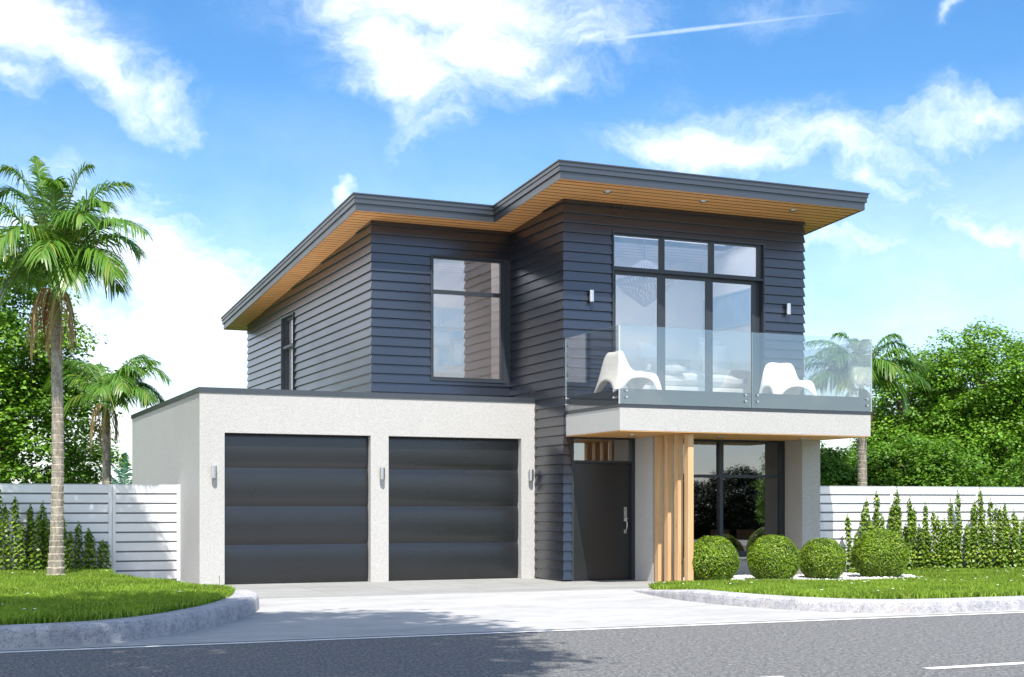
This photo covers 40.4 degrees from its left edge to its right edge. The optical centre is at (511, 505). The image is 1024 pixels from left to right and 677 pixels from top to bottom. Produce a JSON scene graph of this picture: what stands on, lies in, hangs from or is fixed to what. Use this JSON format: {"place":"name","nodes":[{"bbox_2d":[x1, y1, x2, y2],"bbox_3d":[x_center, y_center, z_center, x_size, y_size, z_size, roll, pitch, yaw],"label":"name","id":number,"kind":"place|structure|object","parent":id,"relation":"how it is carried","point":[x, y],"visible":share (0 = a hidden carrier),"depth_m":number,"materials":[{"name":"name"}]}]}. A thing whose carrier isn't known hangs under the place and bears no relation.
{"place":"outdoors","nodes":[
{"label":"outdoors","id":0,"kind":"place"},
{"bbox_2d":[170,578,663,598],"bbox_3d":[-2.579,1.300,23.200,15.600,0.001,6.340,0,0,-23],"label":"garage apron","id":1,"kind":"object","parent":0,"point":[326,589],"depth_m":22.03,"materials":[{"name":"concrete"}]},
{"label":"pebble bed base","id":2,"kind":"structure","parent":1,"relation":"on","visible":0},
{"bbox_2d":[692,535,740,580],"bbox_3d":[3.288,0.896,22.884,0.916,0.818,0.904,0,0,-23],"label":"ball shrub","id":3,"kind":"object","parent":2,"relation":"on","point":[716,557],"visible":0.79,"depth_m":22.57,"materials":[{"name":"green plant"}]},
{"bbox_2d":[746,534,801,579],"bbox_3d":[4.383,0.892,23.295,0.920,0.828,0.914,0,0,-23],"label":"ball shrub","id":4,"kind":"object","parent":2,"relation":"on","point":[771,556],"visible":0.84,"depth_m":22.99,"materials":[{"name":"green plant"}]},
{"bbox_2d":[683,572,921,579],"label":"white pebbles","id":5,"kind":"object","parent":2,"relation":"on","point":[848,575],"visible":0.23,"depth_m":23.96,"materials":[{"name":"gravel"}]},
{"bbox_2d":[800,537,846,578],"bbox_3d":[5.319,0.924,23.839,0.853,0.762,0.847,0,0,-23],"label":"ball shrub","id":6,"kind":"object","parent":2,"relation":"on","point":[821,558],"visible":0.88,"depth_m":23.57,"materials":[{"name":"green plant"}]},
{"bbox_2d":[844,514,853,572],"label":"upright shrub","id":7,"kind":"object","parent":2,"relation":"on","point":[848,550],"visible":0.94,"depth_m":25.55,"materials":[{"name":"green plant"}]},
{"bbox_2d":[851,528,909,576],"bbox_3d":[6.410,0.851,24.201,1.013,0.912,1.018,0,0,-23],"label":"ball shrub","id":8,"kind":"object","parent":2,"relation":"on","point":[879,552],"visible":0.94,"depth_m":23.89,"materials":[{"name":"green plant"}]},
{"bbox_2d":[0,612,1023,676],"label":"road","id":9,"kind":"structure","parent":0,"point":[899,646],"depth_m":12.13,"materials":[{"name":"asphalt"}]},
{"bbox_2d":[0,612,1023,652],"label":"road edge line","id":10,"kind":"object","parent":9,"relation":"on","point":[484,633],"depth_m":14.07,"materials":[{"name":"paint"}]},
{"bbox_2d":[769,662,1023,676],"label":"line","id":11,"kind":"object","parent":9,"relation":"on","point":[977,665],"visible":1,"depth_m":11.26,"materials":[{"name":"paint"}]},
{"bbox_2d":[0,588,1023,650],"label":"driveway","id":12,"kind":"structure","parent":0,"point":[317,617],"depth_m":16.43,"materials":[{"name":"concrete"}]},
{"bbox_2d":[0,590,258,648],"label":"kerb","id":13,"kind":"structure","parent":12,"relation":"on","point":[238,605],"depth_m":13.45,"materials":[{"name":"concrete"}]},
{"bbox_2d":[630,589,1023,612],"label":"kerb","id":14,"kind":"structure","parent":12,"relation":"on","point":[932,605],"depth_m":17.13,"materials":[{"name":"concrete"}]},
{"bbox_2d":[0,0,1023,483],"label":"sky","id":15,"kind":"structure","parent":0,"point":[237,127],"materials":[{"name":"blue"}]},
{"bbox_2d":[9,611,1017,650],"bbox_3d":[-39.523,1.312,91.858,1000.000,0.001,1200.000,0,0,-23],"label":"ground","id":16,"kind":"structure","parent":0,"point":[498,631],"depth_m":14.36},
{"bbox_2d":[0,483,111,569],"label":"fence","id":17,"kind":"object","parent":16,"relation":"on","point":[86,506],"visible":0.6,"depth_m":23.40,"materials":[{"name":"white paint"}]},
{"bbox_2d":[112,484,179,580],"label":"gate","id":18,"kind":"structure","parent":17,"relation":"attached to","point":[145,530],"depth_m":23.87,"materials":[{"name":"white paint"}]},
{"bbox_2d":[0,253,129,484],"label":"tree","id":19,"kind":"object","parent":16,"relation":"on","point":[18,394],"visible":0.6,"depth_m":34.62,"materials":[{"name":"green plant"}]},
{"bbox_2d":[41,354,173,483],"bbox_3d":[-9.593,-1.149,32.775,3.424,4.906,2.708,0,0,0],"label":"palm tree","id":20,"kind":"object","parent":16,"relation":"on","point":[119,387],"visible":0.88,"depth_m":32.62,"materials":[{"name":"green plant"}]},
{"bbox_2d":[96,452,131,483],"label":"tree","id":21,"kind":"object","parent":16,"relation":"on","point":[126,469],"visible":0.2,"depth_m":44.80,"materials":[{"name":"plant"}]},
{"bbox_2d":[131,159,871,584],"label":"house","id":22,"kind":"structure","parent":16,"relation":"on","point":[325,415],"depth_m":24.39,"materials":[{"name":"paint"}]},
{"bbox_2d":[285,316,291,389],"bbox_3d":[-4.794,-2.945,30.281,0.070,2.330,0.992,0,0,-23],"label":"window","id":23,"kind":"structure","parent":22,"relation":"in","point":[288,322],"depth_m":30.57,"materials":[{"name":"paint"}]},
{"bbox_2d":[225,433,367,584],"bbox_3d":[-3.604,0.042,23.276,2.581,2.557,0.072,0,0,-23],"label":"garage door","id":24,"kind":"structure","parent":22,"relation":"in","point":[296,506],"depth_m":23.24,"materials":[{"name":"paint"}]},
{"bbox_2d":[434,307,437,327],"bbox_3d":[-1.575,-3.830,28.253,0.140,0.420,0.030,0,0,-23],"label":"picture","id":25,"kind":"object","parent":22,"relation":"attached to","point":[435,316],"visible":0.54,"depth_m":28.26},
{"bbox_2d":[434,329,449,345],"bbox_3d":[-1.450,-3.420,28.306,0.410,0.320,0.030,0,0,-23],"label":"picture","id":26,"kind":"object","parent":22,"relation":"attached to","point":[441,337],"visible":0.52,"depth_m":28.32},
{"bbox_2d":[437,348,449,364],"bbox_3d":[-1.386,-3.040,28.334,0.270,0.340,0.030,0,0,-23],"label":"picture","id":27,"kind":"object","parent":22,"relation":"attached to","point":[443,356],"visible":1,"depth_m":28.33},
{"bbox_2d":[439,307,463,327],"bbox_3d":[-1.235,-3.835,28.399,0.520,0.390,0.030,0,0,-23],"label":"picture","id":28,"kind":"object","parent":22,"relation":"attached to","point":[451,317],"visible":1,"depth_m":28.40},
{"bbox_2d":[389,436,517,580],"bbox_3d":[-1.036,0.042,24.381,2.573,2.557,0.072,0,0,-23],"label":"garage door","id":29,"kind":"structure","parent":22,"relation":"in","point":[453,502],"depth_m":24.35,"materials":[{"name":"paint"}]},
{"bbox_2d":[452,341,462,364],"bbox_3d":[-1.115,-3.120,28.451,0.240,0.480,0.030,0,0,-23],"label":"picture","id":30,"kind":"object","parent":22,"relation":"attached to","point":[457,352],"visible":1,"depth_m":28.45},
{"bbox_2d":[452,330,462,338],"bbox_3d":[-1.115,-3.500,28.451,0.240,0.180,0.030,0,0,-23],"label":"picture","id":31,"kind":"object","parent":22,"relation":"attached to","point":[457,334],"visible":1,"depth_m":28.45},
{"bbox_2d":[432,256,502,380],"bbox_3d":[-0.831,-3.409,25.537,1.397,2.226,0.072,0,0,-23],"label":"window","id":32,"kind":"structure","parent":22,"relation":"in","point":[499,295],"depth_m":25.59,"materials":[{"name":"paint"}]},
{"bbox_2d":[574,463,629,579],"bbox_3d":[1.563,0.276,24.075,1.124,2.018,0.126,0,0,-23],"label":"front door","id":33,"kind":"structure","parent":22,"relation":"in","point":[601,490],"depth_m":24.10,"materials":[{"name":"paint"}]},
{"bbox_2d":[594,351,661,392],"bbox_3d":[1.915,-2.177,23.109,0.936,0.740,0.843,0,0,-27],"label":"lounge chair","id":34,"kind":"object","parent":22,"relation":"on","point":[617,371],"visible":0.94,"depth_m":22.86,"materials":[{"name":"white plastic"}]},
{"bbox_2d":[614,270,661,387],"bbox_3d":[2.187,-2.986,24.368,0.980,2.233,0.045,0,0,-23],"label":"sliding door","id":35,"kind":"structure","parent":22,"relation":"in","point":[628,273],"depth_m":24.51,"materials":[{"name":"paint"}]},
{"bbox_2d":[616,239,673,306],"bbox_3d":[2.485,-4.360,26.053,1.090,1.280,1.090,0,0,-23],"label":"pendant lamp","id":36,"kind":"object","parent":22,"relation":"hanging from","point":[639,280],"visible":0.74,"depth_m":25.87,"materials":[{"name":"paper"}]},
{"bbox_2d":[624,362,746,392],"bbox_3d":[2.901,-2.233,26.341,2.350,0.826,2.100,0,0,-23],"label":"bed","id":37,"kind":"object","parent":22,"relation":"in","point":[678,376],"visible":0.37,"depth_m":25.50,"materials":[{"name":"fabric"}]},
{"bbox_2d":[636,341,666,366],"bbox_3d":[2.576,-2.721,25.438,0.620,0.500,0.290,7,-28,-35],"label":"pillow","id":38,"kind":"object","parent":37,"relation":"on","point":[647,353],"visible":0.66,"depth_m":25.27,"materials":[{"name":"fabric"}]},
{"bbox_2d":[696,337,721,367],"bbox_3d":[3.737,-2.840,26.231,0.600,0.600,0.220,7,-17,-35],"label":"pillow","id":39,"kind":"object","parent":37,"relation":"on","point":[700,339],"visible":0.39,"depth_m":26.10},
{"bbox_2d":[699,342,731,375],"bbox_3d":[3.792,-2.722,25.903,0.660,0.600,0.285,7,-22,-35],"label":"pillow","id":40,"kind":"object","parent":37,"relation":"on","point":[721,364],"visible":0.83,"depth_m":25.80,"materials":[{"name":"fabric"}]},
{"bbox_2d":[662,274,709,390],"bbox_3d":[3.085,-2.986,24.779,0.995,2.233,0.045,0,0,-23],"label":"sliding door","id":41,"kind":"structure","parent":22,"relation":"in","point":[664,276],"depth_m":24.93,"materials":[{"name":"paint"}]},
{"bbox_2d":[614,233,761,278],"bbox_3d":[3.140,-4.421,24.778,3.055,0.633,0.070,0,0,-23],"label":"window","id":42,"kind":"structure","parent":22,"relation":"in","point":[661,240],"depth_m":24.88,"materials":[{"name":"paint"}]},
{"bbox_2d":[703,288,750,333],"bbox_3d":[4.221,-3.820,27.372,0.030,0.680,1.750,0,0,-23],"label":"picture","id":43,"kind":"object","parent":22,"relation":"attached to","point":[732,310],"visible":0.9,"depth_m":27.21},
{"bbox_2d":[710,277,754,392],"bbox_3d":[3.981,-2.986,25.190,0.975,2.233,0.045,0,0,-23],"label":"sliding door","id":44,"kind":"structure","parent":22,"relation":"in","point":[716,280],"depth_m":25.26,"materials":[{"name":"paint"}]},
{"bbox_2d":[683,439,784,557],"bbox_3d":[3.761,-0.106,24.888,2.608,2.137,0.090,0,0,-23],"label":"window","id":45,"kind":"structure","parent":22,"relation":"in","point":[739,485],"depth_m":25.03,"materials":[{"name":"glass"}]},
{"bbox_2d":[759,362,816,394],"bbox_3d":[4.841,-2.177,24.573,0.843,0.740,0.936,0,0,-15],"label":"lounge chair","id":46,"kind":"object","parent":22,"relation":"on","point":[779,378],"visible":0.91,"depth_m":24.66,"materials":[{"name":"white plastic"}]},
{"bbox_2d":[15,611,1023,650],"bbox_3d":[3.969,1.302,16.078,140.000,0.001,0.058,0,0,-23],"label":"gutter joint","id":47,"kind":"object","parent":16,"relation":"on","point":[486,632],"depth_m":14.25,"materials":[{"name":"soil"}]},
{"bbox_2d":[820,440,892,485],"bbox_3d":[7.900,-0.236,36.499,5.102,3.179,3.505,0,0,-23],"label":"bushy tree","id":48,"kind":"object","parent":16,"relation":"on","point":[833,465],"visible":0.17,"depth_m":36.06,"materials":[{"name":"green plant"}]},
{"bbox_2d":[803,332,936,485],"bbox_3d":[8.520,-1.483,33.768,3.111,5.576,3.277,0,0,30],"label":"palm tree","id":49,"kind":"object","parent":16,"relation":"on","point":[855,369],"visible":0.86,"depth_m":33.64,"materials":[{"name":"green plant"}]},
{"bbox_2d":[845,344,955,485],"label":"tree","id":50,"kind":"object","parent":16,"relation":"on","point":[884,421],"visible":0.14,"depth_m":41.01,"materials":[{"name":"green plant"}]},
{"bbox_2d":[838,430,1004,487],"bbox_3d":[10.563,-0.313,36.993,5.357,3.338,3.680,0,0,42],"label":"bushy tree","id":51,"kind":"object","parent":16,"relation":"on","point":[901,470],"visible":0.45,"depth_m":35.98,"materials":[{"name":"green plant"}]},
{"bbox_2d":[820,486,1023,571],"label":"fence","id":52,"kind":"object","parent":16,"relation":"on","point":[838,504],"visible":0.23,"depth_m":26.47,"materials":[{"name":"white paint"}]},
{"bbox_2d":[882,315,1023,486],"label":"tree","id":53,"kind":"object","parent":16,"relation":"on","point":[990,416],"visible":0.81,"depth_m":38.88,"materials":[{"name":"green plant"}]},
{"bbox_2d":[978,446,1023,486],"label":"bushy tree","id":54,"kind":"object","parent":16,"relation":"on","point":[1015,478],"visible":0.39,"depth_m":32.61,"materials":[{"name":"green plant"}]},
{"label":"right lawn soil","id":55,"kind":"structure","parent":0,"visible":0},
{"bbox_2d":[648,566,1023,598],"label":"grass","id":56,"kind":"structure","parent":55,"relation":"on","point":[930,583],"depth_m":19.29,"materials":[{"name":"plant"}]},
{"bbox_2d":[858,505,866,536],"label":"upright shrub","id":57,"kind":"object","parent":55,"relation":"on","point":[862,522],"visible":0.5,"depth_m":25.56,"materials":[{"name":"green plant"}]},
{"bbox_2d":[863,497,869,531],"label":"upright shrub","id":58,"kind":"object","parent":55,"relation":"on","point":[866,509],"visible":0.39,"depth_m":25.63,"materials":[{"name":"green plant"}]},
{"bbox_2d":[873,488,881,528],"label":"upright shrub","id":59,"kind":"object","parent":55,"relation":"on","point":[876,509],"visible":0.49,"depth_m":25.72,"materials":[{"name":"green plant"}]},
{"bbox_2d":[889,501,896,531],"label":"upright shrub","id":60,"kind":"object","parent":55,"relation":"on","point":[893,521],"visible":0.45,"depth_m":25.86,"materials":[{"name":"green plant"}]},
{"bbox_2d":[893,486,901,535],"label":"upright shrub","id":61,"kind":"object","parent":55,"relation":"on","point":[896,501],"visible":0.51,"depth_m":25.86,"materials":[{"name":"green plant"}]},
{"bbox_2d":[905,496,913,569],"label":"upright shrub","id":62,"kind":"object","parent":55,"relation":"on","point":[909,529],"visible":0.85,"depth_m":25.96,"materials":[{"name":"green plant"}]},
{"bbox_2d":[908,507,916,568],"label":"upright shrub","id":63,"kind":"object","parent":55,"relation":"on","point":[913,555],"visible":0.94,"depth_m":26.09,"materials":[{"name":"green plant"}]},
{"bbox_2d":[912,507,919,568],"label":"upright shrub","id":64,"kind":"object","parent":55,"relation":"on","point":[916,552],"visible":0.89,"depth_m":26.16,"materials":[{"name":"green plant"}]},
{"bbox_2d":[916,528,924,569],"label":"upright shrub","id":65,"kind":"object","parent":55,"relation":"on","point":[920,548],"visible":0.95,"depth_m":26.10,"materials":[{"name":"green plant"}]},
{"bbox_2d":[921,501,929,568],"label":"upright shrub","id":66,"kind":"object","parent":55,"relation":"on","point":[925,514],"visible":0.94,"depth_m":26.23,"materials":[{"name":"green plant"}]},
{"bbox_2d":[926,532,933,567],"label":"upright shrub","id":67,"kind":"object","parent":55,"relation":"on","point":[930,546],"visible":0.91,"depth_m":26.29,"materials":[{"name":"green plant"}]},
{"bbox_2d":[929,509,937,568],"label":"upright shrub","id":68,"kind":"object","parent":55,"relation":"on","point":[933,518],"visible":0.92,"depth_m":26.27,"materials":[{"name":"green plant"}]},
{"bbox_2d":[934,516,942,568],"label":"upright shrub","id":69,"kind":"object","parent":55,"relation":"on","point":[938,546],"visible":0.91,"depth_m":26.23,"materials":[{"name":"green plant"}]},
{"bbox_2d":[939,518,947,568],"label":"upright shrub","id":70,"kind":"object","parent":55,"relation":"on","point":[944,537],"visible":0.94,"depth_m":26.23,"materials":[{"name":"green plant"}]},
{"bbox_2d":[945,535,953,567],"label":"upright shrub","id":71,"kind":"object","parent":55,"relation":"on","point":[949,552],"visible":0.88,"depth_m":26.32,"materials":[{"name":"green plant"}]},
{"bbox_2d":[947,498,955,568],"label":"upright shrub","id":72,"kind":"object","parent":55,"relation":"on","point":[950,515],"visible":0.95,"depth_m":26.40,"materials":[{"name":"green plant"}]},
{"bbox_2d":[952,521,959,567],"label":"upright shrub","id":73,"kind":"object","parent":55,"relation":"on","point":[956,536],"visible":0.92,"depth_m":26.51,"materials":[{"name":"green plant"}]},
{"bbox_2d":[953,533,962,567],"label":"upright shrub","id":74,"kind":"object","parent":55,"relation":"on","point":[960,563],"visible":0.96,"depth_m":26.53,"materials":[{"name":"green plant"}]},
{"bbox_2d":[954,490,963,567],"bbox_3d":[8.587,0.489,26.649,0.228,1.603,0.195,0,0,-23],"label":"upright shrub","id":75,"kind":"object","parent":55,"relation":"on","point":[957,508],"visible":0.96,"depth_m":26.63,"materials":[{"name":"green plant"}]},
{"bbox_2d":[963,523,972,567],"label":"upright shrub","id":76,"kind":"object","parent":55,"relation":"on","point":[967,543],"visible":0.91,"depth_m":26.52,"materials":[{"name":"green plant"}]},
{"bbox_2d":[969,504,976,567],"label":"upright shrub","id":77,"kind":"object","parent":55,"relation":"on","point":[973,534],"visible":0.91,"depth_m":26.64,"materials":[{"name":"green plant"}]},
{"bbox_2d":[971,500,979,568],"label":"upright shrub","id":78,"kind":"object","parent":55,"relation":"on","point":[977,521],"visible":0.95,"depth_m":26.72,"materials":[{"name":"green plant"}]},
{"bbox_2d":[976,487,984,567],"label":"upright shrub","id":79,"kind":"object","parent":55,"relation":"on","point":[979,497],"visible":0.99,"depth_m":26.70,"materials":[{"name":"green plant"}]},
{"bbox_2d":[978,505,988,568],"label":"upright shrub","id":80,"kind":"object","parent":55,"relation":"on","point":[983,551],"visible":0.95,"depth_m":26.69,"materials":[{"name":"green plant"}]},
{"bbox_2d":[984,523,992,568],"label":"upright shrub","id":81,"kind":"object","parent":55,"relation":"on","point":[988,538],"visible":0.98,"depth_m":26.67,"materials":[{"name":"green plant"}]},
{"bbox_2d":[986,497,994,567],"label":"upright shrub","id":82,"kind":"object","parent":55,"relation":"on","point":[990,507],"visible":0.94,"depth_m":26.84,"materials":[{"name":"green plant"}]},
{"bbox_2d":[991,504,1000,568],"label":"upright shrub","id":83,"kind":"object","parent":55,"relation":"on","point":[996,514],"visible":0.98,"depth_m":26.84,"materials":[{"name":"green plant"}]},
{"bbox_2d":[996,506,1004,568],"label":"upright shrub","id":84,"kind":"object","parent":55,"relation":"on","point":[1001,540],"visible":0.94,"depth_m":26.83,"materials":[{"name":"green plant"}]},
{"bbox_2d":[1001,525,1008,568],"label":"upright shrub","id":85,"kind":"object","parent":55,"relation":"on","point":[1005,532],"visible":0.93,"depth_m":26.89,"materials":[{"name":"green plant"}]},
{"bbox_2d":[1001,503,1008,567],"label":"upright shrub","id":86,"kind":"object","parent":55,"relation":"on","point":[1005,512],"visible":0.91,"depth_m":27.03,"materials":[{"name":"green plant"}]},
{"bbox_2d":[1006,515,1014,566],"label":"upright shrub","id":87,"kind":"object","parent":55,"relation":"on","point":[1008,521],"visible":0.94,"depth_m":26.98,"materials":[{"name":"green plant"}]},
{"bbox_2d":[1010,528,1018,567],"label":"upright shrub","id":88,"kind":"object","parent":55,"relation":"on","point":[1014,549],"visible":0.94,"depth_m":26.93,"materials":[{"name":"green plant"}]},
{"bbox_2d":[1011,509,1019,566],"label":"upright shrub","id":89,"kind":"object","parent":55,"relation":"on","point":[1014,521],"visible":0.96,"depth_m":27.02,"materials":[{"name":"green plant"}]},
{"bbox_2d":[1015,515,1022,566],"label":"upright shrub","id":90,"kind":"object","parent":55,"relation":"on","point":[1019,543],"visible":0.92,"depth_m":27.10,"materials":[{"name":"green plant"}]},
{"bbox_2d":[1019,518,1023,566],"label":"upright shrub","id":91,"kind":"object","parent":55,"relation":"on","point":[1022,536],"visible":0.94,"depth_m":27.17,"materials":[{"name":"green plant"}]},
{"label":"left lawn soil","id":92,"kind":"structure","parent":0,"visible":0},
{"bbox_2d":[0,489,7,569],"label":"upright shrub","id":93,"kind":"object","parent":92,"relation":"on","point":[1,538],"visible":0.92,"depth_m":22.66,"materials":[{"name":"green plant"}]},
{"bbox_2d":[2,504,12,570],"bbox_3d":[-8.278,0.554,22.780,0.189,1.188,0.200,0,0,28],"label":"upright shrub","id":94,"kind":"object","parent":92,"relation":"on","point":[6,532],"visible":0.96,"depth_m":22.76,"materials":[{"name":"green plant"}]},
{"bbox_2d":[10,497,21,570],"bbox_3d":[-8.117,0.488,22.755,0.203,1.316,0.209,0,0,-23],"label":"upright shrub","id":95,"kind":"object","parent":92,"relation":"on","point":[15,525],"visible":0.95,"depth_m":22.74,"materials":[{"name":"green plant"}]},
{"bbox_2d":[16,523,27,570],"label":"upright shrub","id":96,"kind":"object","parent":92,"relation":"on","point":[22,528],"visible":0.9,"depth_m":22.73,"materials":[{"name":"green plant"}]},
{"bbox_2d":[24,504,33,569],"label":"upright shrub","id":97,"kind":"object","parent":92,"relation":"on","point":[30,513],"visible":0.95,"depth_m":22.88,"materials":[{"name":"green plant"}]},
{"bbox_2d":[26,516,37,570],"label":"upright shrub","id":98,"kind":"object","parent":92,"relation":"on","point":[31,525],"visible":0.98,"depth_m":22.82,"materials":[{"name":"green plant"}]},
{"bbox_2d":[33,510,45,570],"bbox_3d":[-7.740,0.610,22.783,0.197,1.071,0.189,0,0,-23],"label":"upright shrub","id":99,"kind":"object","parent":92,"relation":"on","point":[39,523],"visible":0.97,"depth_m":22.76,"materials":[{"name":"green plant"}]},
{"bbox_2d":[39,500,48,568],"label":"upright shrub","id":100,"kind":"object","parent":92,"relation":"on","point":[43,509],"visible":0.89,"depth_m":22.85,"materials":[{"name":"green plant"}]},
{"bbox_2d":[43,515,49,569],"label":"upright shrub","id":101,"kind":"object","parent":92,"relation":"on","point":[46,523],"visible":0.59,"depth_m":22.82,"materials":[{"name":"green plant"}]},
{"bbox_2d":[63,519,69,568],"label":"upright shrub","id":102,"kind":"object","parent":92,"relation":"on","point":[65,545],"visible":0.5,"depth_m":22.95,"materials":[{"name":"green plant"}]},
{"bbox_2d":[66,531,76,569],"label":"upright shrub","id":103,"kind":"object","parent":92,"relation":"on","point":[70,556],"visible":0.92,"depth_m":22.99,"materials":[{"name":"green plant"}]},
{"bbox_2d":[0,155,154,575],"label":"palm tree","id":104,"kind":"object","parent":92,"relation":"on","point":[57,256],"visible":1,"depth_m":20.93,"materials":[{"name":"green plant"}]},
{"bbox_2d":[74,521,83,567],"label":"upright shrub","id":105,"kind":"object","parent":92,"relation":"on","point":[77,529],"visible":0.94,"depth_m":23.14,"materials":[{"name":"green plant"}]},
{"bbox_2d":[81,528,92,568],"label":"upright shrub","id":106,"kind":"object","parent":92,"relation":"on","point":[87,549],"visible":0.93,"depth_m":23.15,"materials":[{"name":"green plant"}]},
{"bbox_2d":[87,533,96,568],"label":"upright shrub","id":107,"kind":"object","parent":92,"relation":"on","point":[93,557],"visible":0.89,"depth_m":23.13,"materials":[{"name":"green plant"}]},
{"bbox_2d":[96,539,105,568],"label":"upright shrub","id":108,"kind":"object","parent":92,"relation":"on","point":[100,554],"visible":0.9,"depth_m":23.27,"materials":[{"name":"green plant"}]},
{"bbox_2d":[102,542,111,568],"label":"upright shrub","id":109,"kind":"object","parent":92,"relation":"on","point":[106,561],"visible":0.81,"depth_m":23.30,"materials":[{"name":"green plant"}]},
{"bbox_2d":[0,567,234,624],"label":"grass","id":110,"kind":"structure","parent":92,"relation":"on","point":[78,594],"depth_m":16.31,"materials":[{"name":"plant"}]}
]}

